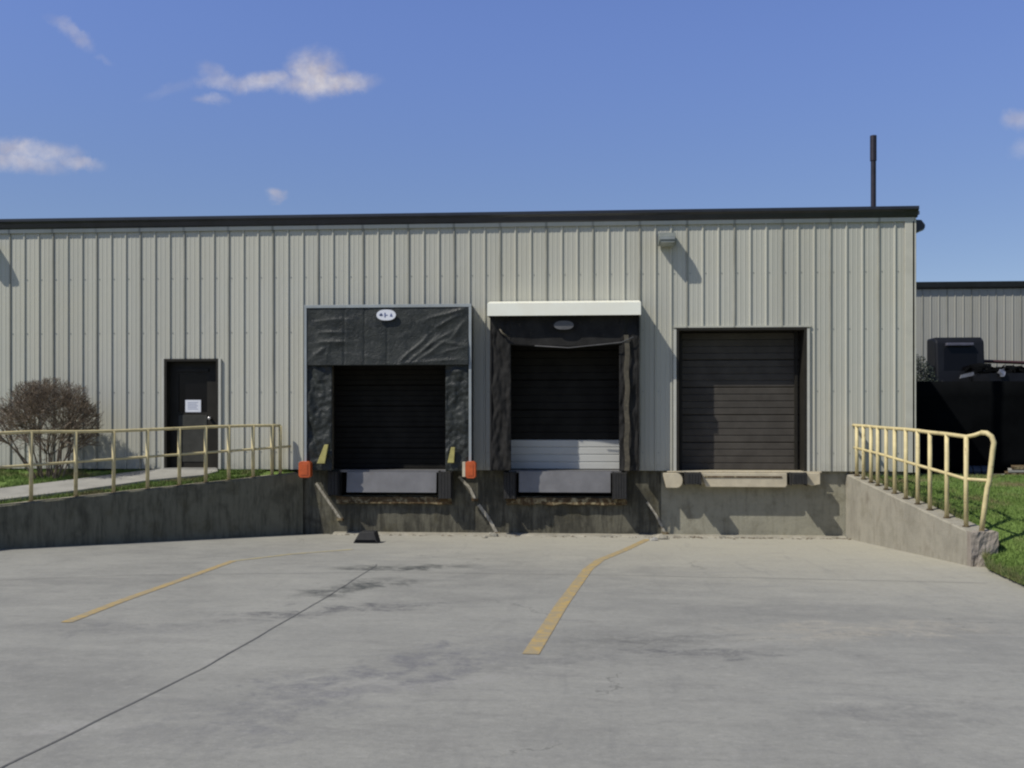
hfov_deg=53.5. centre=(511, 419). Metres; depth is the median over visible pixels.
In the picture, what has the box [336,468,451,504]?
dock leveler
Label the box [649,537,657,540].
concrete lump
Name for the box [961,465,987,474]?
drum
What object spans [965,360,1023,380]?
scrap skip
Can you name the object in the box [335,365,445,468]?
overhead door
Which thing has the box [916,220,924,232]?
wall light
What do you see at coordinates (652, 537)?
gravel
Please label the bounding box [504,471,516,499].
dock bumper
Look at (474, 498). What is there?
diagonal strut
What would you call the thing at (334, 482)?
dock bumper
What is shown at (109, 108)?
sky
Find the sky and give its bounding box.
[0,0,1023,281]
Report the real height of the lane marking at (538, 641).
0.424 m
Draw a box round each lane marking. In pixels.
[62,561,234,621]
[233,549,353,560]
[522,539,649,653]
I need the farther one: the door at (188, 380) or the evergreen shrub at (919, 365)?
the evergreen shrub at (919, 365)
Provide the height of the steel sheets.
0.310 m
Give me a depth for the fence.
25.69 m
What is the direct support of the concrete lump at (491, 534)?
on the driveway
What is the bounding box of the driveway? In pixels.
[0,534,1023,767]
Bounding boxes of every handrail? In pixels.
[0,424,290,501]
[848,424,996,530]
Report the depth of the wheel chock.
18.28 m
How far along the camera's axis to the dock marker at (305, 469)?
19.77 m
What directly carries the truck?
on the yard
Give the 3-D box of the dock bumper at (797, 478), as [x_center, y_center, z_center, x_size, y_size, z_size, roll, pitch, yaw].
[5.492,1.137,19.521,0.301,0.244,0.519,0,0,4]
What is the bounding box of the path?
[0,469,217,501]
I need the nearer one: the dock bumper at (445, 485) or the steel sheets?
the dock bumper at (445, 485)
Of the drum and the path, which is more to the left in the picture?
the path
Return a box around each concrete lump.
[487,532,497,536]
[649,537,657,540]
[655,534,667,539]
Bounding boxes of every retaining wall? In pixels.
[0,472,302,548]
[846,474,998,566]
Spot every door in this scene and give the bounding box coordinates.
[170,362,215,467]
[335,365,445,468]
[511,345,618,468]
[679,331,798,469]
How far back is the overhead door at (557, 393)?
20.43 m
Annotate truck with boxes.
[927,337,983,380]
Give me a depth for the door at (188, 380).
20.66 m
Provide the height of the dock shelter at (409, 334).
3.245 m
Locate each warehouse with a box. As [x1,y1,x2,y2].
[0,135,919,535]
[916,281,1023,378]
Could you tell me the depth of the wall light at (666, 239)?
19.51 m
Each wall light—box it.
[658,232,675,245]
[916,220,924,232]
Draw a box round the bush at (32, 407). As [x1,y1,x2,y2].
[0,376,102,479]
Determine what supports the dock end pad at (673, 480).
attached to the warehouse at (776, 339)
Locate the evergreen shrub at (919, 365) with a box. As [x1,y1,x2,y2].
[914,354,938,473]
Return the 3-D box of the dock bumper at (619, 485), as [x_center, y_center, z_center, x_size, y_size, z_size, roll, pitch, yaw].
[2.100,1.291,19.810,0.281,0.551,0.420,0,0,4]
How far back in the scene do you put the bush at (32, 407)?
19.49 m
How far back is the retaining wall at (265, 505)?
18.59 m
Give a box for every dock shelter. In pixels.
[304,304,472,470]
[487,300,640,471]
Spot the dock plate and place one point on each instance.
(752, 478)
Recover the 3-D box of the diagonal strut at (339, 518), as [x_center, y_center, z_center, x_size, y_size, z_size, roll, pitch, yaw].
[-3.672,1.647,20.404,0.577,0.761,0.049,0,0,4]
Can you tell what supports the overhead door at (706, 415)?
in the warehouse at (776, 339)
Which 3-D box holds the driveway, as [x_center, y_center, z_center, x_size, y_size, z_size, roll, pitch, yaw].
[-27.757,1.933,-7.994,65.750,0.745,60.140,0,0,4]
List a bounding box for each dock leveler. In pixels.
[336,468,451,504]
[506,469,626,505]
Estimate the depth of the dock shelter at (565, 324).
19.53 m
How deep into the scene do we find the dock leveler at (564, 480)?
19.96 m
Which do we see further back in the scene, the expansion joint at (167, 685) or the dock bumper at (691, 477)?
the dock bumper at (691, 477)
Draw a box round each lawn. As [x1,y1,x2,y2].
[0,470,297,503]
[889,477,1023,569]
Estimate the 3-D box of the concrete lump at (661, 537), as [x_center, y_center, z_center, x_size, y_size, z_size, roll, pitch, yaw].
[2.844,2.252,19.328,0.256,0.160,0.166,0,0,-13]
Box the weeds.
[0,469,1023,584]
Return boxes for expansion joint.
[0,564,376,767]
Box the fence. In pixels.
[916,381,1023,474]
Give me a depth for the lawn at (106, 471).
20.23 m
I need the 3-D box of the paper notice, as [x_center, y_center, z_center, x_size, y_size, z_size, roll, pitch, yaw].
[-6.487,-0.275,20.653,0.325,0.248,0.004,0,0,4]
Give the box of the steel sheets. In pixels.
[1001,465,1023,474]
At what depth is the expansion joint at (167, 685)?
6.63 m
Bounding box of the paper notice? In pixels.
[185,400,200,411]
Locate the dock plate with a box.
[666,470,821,486]
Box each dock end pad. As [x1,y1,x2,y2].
[663,473,682,487]
[807,473,819,485]
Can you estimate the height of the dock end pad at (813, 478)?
0.247 m
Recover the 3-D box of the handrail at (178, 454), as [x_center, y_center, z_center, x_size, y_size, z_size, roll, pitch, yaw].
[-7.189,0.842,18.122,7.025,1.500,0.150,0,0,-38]
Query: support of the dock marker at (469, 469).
attached to the dock shelter at (409, 334)
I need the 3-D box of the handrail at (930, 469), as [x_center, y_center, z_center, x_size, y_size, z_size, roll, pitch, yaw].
[6.662,0.859,17.174,0.307,1.567,5.140,0,0,-4]
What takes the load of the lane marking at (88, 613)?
on the driveway
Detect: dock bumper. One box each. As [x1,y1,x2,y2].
[328,470,340,495]
[438,471,452,499]
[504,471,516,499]
[612,471,626,499]
[683,472,700,484]
[787,472,807,484]
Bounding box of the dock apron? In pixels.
[333,532,846,538]
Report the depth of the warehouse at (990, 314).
38.82 m
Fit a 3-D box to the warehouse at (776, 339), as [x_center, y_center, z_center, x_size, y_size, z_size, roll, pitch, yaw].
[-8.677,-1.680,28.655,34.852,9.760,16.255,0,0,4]
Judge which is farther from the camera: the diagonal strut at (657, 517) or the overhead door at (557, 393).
the overhead door at (557, 393)
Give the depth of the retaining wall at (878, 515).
16.80 m
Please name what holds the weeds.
on the lawn at (1009, 537)
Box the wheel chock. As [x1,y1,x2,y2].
[353,530,379,542]
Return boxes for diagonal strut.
[315,482,343,520]
[458,476,477,500]
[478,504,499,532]
[646,502,667,533]
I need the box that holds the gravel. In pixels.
[323,534,850,539]
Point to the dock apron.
(602, 535)
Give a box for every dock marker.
[299,461,312,477]
[462,461,476,477]

